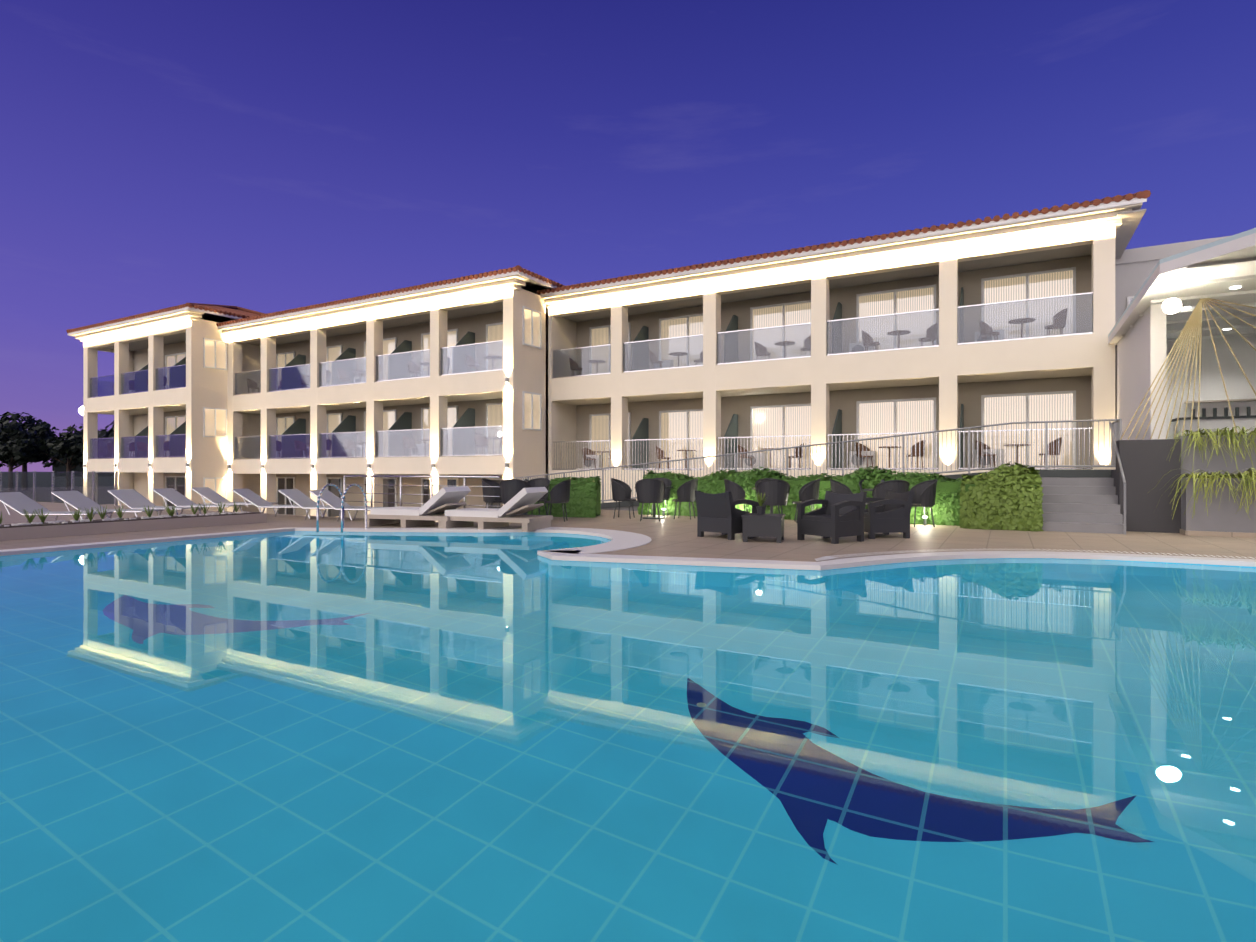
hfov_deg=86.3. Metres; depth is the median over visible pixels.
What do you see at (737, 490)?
cafe chair
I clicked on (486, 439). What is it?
balcony set
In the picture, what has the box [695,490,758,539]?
rattan armchair
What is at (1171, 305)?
globe lamp
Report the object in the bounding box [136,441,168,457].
balcony set
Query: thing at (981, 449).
balcony set
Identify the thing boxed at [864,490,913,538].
rattan armchair
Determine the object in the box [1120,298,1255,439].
gold ropes
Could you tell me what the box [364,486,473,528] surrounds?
platform sunbed
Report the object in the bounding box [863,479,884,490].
cafe table
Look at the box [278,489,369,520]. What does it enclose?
sun lounger
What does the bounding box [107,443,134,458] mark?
balcony set
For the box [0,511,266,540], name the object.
planter kerb
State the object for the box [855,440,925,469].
balcony set
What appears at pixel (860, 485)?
cafe chair
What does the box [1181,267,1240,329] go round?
ceiling downlights
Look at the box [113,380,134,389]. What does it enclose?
balcony set
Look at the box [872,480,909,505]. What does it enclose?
cafe chair
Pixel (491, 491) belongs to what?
cafe chair
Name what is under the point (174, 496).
sun lounger
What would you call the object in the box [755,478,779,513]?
cafe chair
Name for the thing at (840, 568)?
pool wall
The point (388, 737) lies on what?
pool water
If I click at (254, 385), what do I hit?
balcony set
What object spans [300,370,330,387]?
balcony set
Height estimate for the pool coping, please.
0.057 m
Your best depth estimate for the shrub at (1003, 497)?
12.79 m
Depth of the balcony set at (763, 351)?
21.81 m
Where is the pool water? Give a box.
[0,531,1255,941]
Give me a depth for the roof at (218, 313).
32.24 m
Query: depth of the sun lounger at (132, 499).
15.41 m
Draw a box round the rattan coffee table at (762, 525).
[741,513,784,542]
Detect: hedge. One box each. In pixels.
[528,476,600,517]
[637,466,962,525]
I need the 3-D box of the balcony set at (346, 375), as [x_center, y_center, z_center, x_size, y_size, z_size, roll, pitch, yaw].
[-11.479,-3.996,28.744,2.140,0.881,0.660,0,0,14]
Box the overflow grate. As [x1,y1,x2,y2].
[815,548,1255,560]
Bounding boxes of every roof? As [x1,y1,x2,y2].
[66,303,264,335]
[216,265,564,328]
[537,190,1150,296]
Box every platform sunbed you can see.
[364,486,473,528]
[438,487,552,531]
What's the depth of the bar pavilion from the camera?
12.76 m
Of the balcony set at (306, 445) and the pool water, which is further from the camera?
the balcony set at (306, 445)
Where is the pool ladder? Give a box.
[316,483,366,532]
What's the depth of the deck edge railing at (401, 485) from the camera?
15.02 m
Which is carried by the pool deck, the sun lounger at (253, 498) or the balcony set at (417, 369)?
the sun lounger at (253, 498)
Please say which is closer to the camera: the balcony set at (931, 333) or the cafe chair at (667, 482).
the cafe chair at (667, 482)
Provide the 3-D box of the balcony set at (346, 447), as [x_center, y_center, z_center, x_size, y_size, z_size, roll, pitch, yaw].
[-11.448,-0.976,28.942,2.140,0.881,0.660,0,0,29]
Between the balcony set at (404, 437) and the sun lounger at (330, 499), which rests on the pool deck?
the sun lounger at (330, 499)
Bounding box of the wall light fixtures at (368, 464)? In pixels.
[83,377,508,468]
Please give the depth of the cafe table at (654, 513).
15.83 m
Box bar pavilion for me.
[1111,304,1255,537]
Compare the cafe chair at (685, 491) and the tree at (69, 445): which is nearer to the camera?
the cafe chair at (685, 491)
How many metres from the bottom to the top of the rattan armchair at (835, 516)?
0.790 m
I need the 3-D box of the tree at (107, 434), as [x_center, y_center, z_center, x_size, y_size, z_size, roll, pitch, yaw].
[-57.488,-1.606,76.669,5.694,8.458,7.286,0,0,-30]
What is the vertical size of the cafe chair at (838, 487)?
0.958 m
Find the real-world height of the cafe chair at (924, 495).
0.958 m
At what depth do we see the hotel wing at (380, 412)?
27.02 m
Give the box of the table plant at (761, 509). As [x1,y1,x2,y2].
[754,492,766,514]
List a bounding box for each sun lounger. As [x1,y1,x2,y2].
[0,492,113,522]
[51,491,163,518]
[107,489,203,517]
[152,488,245,513]
[191,487,277,512]
[232,488,324,518]
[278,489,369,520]
[309,489,383,521]
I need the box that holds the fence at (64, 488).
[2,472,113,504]
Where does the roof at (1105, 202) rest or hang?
on the hotel wing at (632, 407)
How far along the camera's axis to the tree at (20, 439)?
83.80 m
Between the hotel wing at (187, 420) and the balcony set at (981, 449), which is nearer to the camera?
the balcony set at (981, 449)
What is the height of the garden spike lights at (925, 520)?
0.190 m
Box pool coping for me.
[0,527,1255,569]
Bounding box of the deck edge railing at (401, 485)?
[343,475,499,520]
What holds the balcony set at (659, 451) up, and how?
on the hotel wing at (632, 407)
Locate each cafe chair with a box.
[481,478,504,507]
[499,479,530,514]
[524,478,549,514]
[544,479,571,521]
[611,478,635,518]
[635,479,664,520]
[647,478,671,516]
[672,478,698,519]
[724,479,747,511]
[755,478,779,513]
[757,479,789,513]
[792,479,820,522]
[830,479,852,493]
[859,479,867,506]
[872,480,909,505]
[910,479,937,526]
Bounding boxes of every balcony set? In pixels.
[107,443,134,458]
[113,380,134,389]
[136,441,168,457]
[247,379,280,392]
[294,439,331,458]
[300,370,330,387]
[337,368,383,384]
[343,439,364,457]
[403,435,447,456]
[408,357,449,377]
[465,354,500,371]
[475,435,502,455]
[569,357,605,374]
[582,448,610,468]
[649,350,702,368]
[656,446,695,467]
[738,443,803,469]
[755,335,810,359]
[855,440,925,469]
[862,323,937,350]
[975,437,1060,469]
[979,309,1066,340]
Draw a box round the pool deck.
[0,502,1255,561]
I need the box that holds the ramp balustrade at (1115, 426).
[515,419,1125,534]
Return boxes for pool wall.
[8,531,1255,570]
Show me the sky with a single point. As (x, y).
(263, 156)
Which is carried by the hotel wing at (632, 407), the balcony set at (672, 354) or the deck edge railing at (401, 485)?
the balcony set at (672, 354)
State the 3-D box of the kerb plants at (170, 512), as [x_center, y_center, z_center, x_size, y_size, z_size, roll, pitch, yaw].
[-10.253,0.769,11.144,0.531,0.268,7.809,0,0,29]
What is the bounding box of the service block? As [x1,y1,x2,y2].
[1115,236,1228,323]
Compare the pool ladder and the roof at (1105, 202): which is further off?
the roof at (1105, 202)
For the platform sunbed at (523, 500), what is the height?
0.809 m
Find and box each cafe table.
[642,478,672,518]
[752,488,772,513]
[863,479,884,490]
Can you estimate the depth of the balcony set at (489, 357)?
25.11 m
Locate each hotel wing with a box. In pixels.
[70,309,260,511]
[218,274,607,521]
[541,203,1141,502]
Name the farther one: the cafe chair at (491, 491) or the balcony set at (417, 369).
the balcony set at (417, 369)
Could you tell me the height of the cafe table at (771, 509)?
0.950 m
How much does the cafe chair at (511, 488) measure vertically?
0.958 m
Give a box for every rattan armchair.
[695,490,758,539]
[797,491,866,543]
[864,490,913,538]
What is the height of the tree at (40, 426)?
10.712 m
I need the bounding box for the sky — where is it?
[0,0,1255,471]
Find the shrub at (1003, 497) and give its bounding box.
[959,462,1043,531]
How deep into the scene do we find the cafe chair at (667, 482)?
16.72 m
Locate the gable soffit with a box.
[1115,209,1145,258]
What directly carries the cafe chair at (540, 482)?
on the pool deck
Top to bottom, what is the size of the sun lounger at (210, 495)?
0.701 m
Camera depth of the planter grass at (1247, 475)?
11.39 m
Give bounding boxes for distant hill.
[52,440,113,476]
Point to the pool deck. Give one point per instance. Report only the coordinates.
(669, 535)
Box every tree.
[0,411,59,489]
[0,418,61,491]
[0,423,25,466]
[19,424,107,490]
[98,421,113,455]
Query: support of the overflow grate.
on the pool deck
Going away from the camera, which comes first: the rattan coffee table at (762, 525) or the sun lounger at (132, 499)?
the rattan coffee table at (762, 525)
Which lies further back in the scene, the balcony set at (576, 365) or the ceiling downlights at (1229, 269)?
the balcony set at (576, 365)
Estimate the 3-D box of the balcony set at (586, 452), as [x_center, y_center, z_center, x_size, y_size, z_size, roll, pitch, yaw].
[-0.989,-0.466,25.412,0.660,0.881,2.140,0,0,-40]
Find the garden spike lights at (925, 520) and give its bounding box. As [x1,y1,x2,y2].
[662,508,926,525]
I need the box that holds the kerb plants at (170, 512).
[0,501,241,523]
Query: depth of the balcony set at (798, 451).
22.02 m
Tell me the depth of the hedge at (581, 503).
16.29 m
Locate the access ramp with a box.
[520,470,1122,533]
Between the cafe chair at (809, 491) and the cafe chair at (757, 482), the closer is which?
the cafe chair at (809, 491)
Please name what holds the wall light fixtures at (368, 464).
attached to the hotel wing at (187, 420)
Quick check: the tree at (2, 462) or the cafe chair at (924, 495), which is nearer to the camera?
the cafe chair at (924, 495)
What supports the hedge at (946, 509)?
on the pool deck
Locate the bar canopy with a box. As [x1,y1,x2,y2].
[1108,228,1255,344]
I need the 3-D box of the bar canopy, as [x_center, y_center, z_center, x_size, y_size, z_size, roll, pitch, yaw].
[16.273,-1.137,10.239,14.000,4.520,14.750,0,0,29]
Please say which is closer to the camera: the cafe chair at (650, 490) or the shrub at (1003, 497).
the shrub at (1003, 497)
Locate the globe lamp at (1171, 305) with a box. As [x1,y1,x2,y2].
[1162,298,1181,313]
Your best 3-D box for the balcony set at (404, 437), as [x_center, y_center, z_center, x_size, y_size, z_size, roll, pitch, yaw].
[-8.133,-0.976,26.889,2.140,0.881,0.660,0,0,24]
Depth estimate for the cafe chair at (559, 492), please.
14.79 m
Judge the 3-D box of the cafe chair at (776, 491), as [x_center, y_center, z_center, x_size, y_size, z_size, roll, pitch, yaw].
[3.042,0.647,14.046,0.690,0.958,0.617,0,0,13]
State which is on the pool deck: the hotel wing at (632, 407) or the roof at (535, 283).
the hotel wing at (632, 407)
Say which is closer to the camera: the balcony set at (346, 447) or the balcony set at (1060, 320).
the balcony set at (1060, 320)
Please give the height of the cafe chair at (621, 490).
0.958 m
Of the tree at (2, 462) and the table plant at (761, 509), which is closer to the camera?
the table plant at (761, 509)

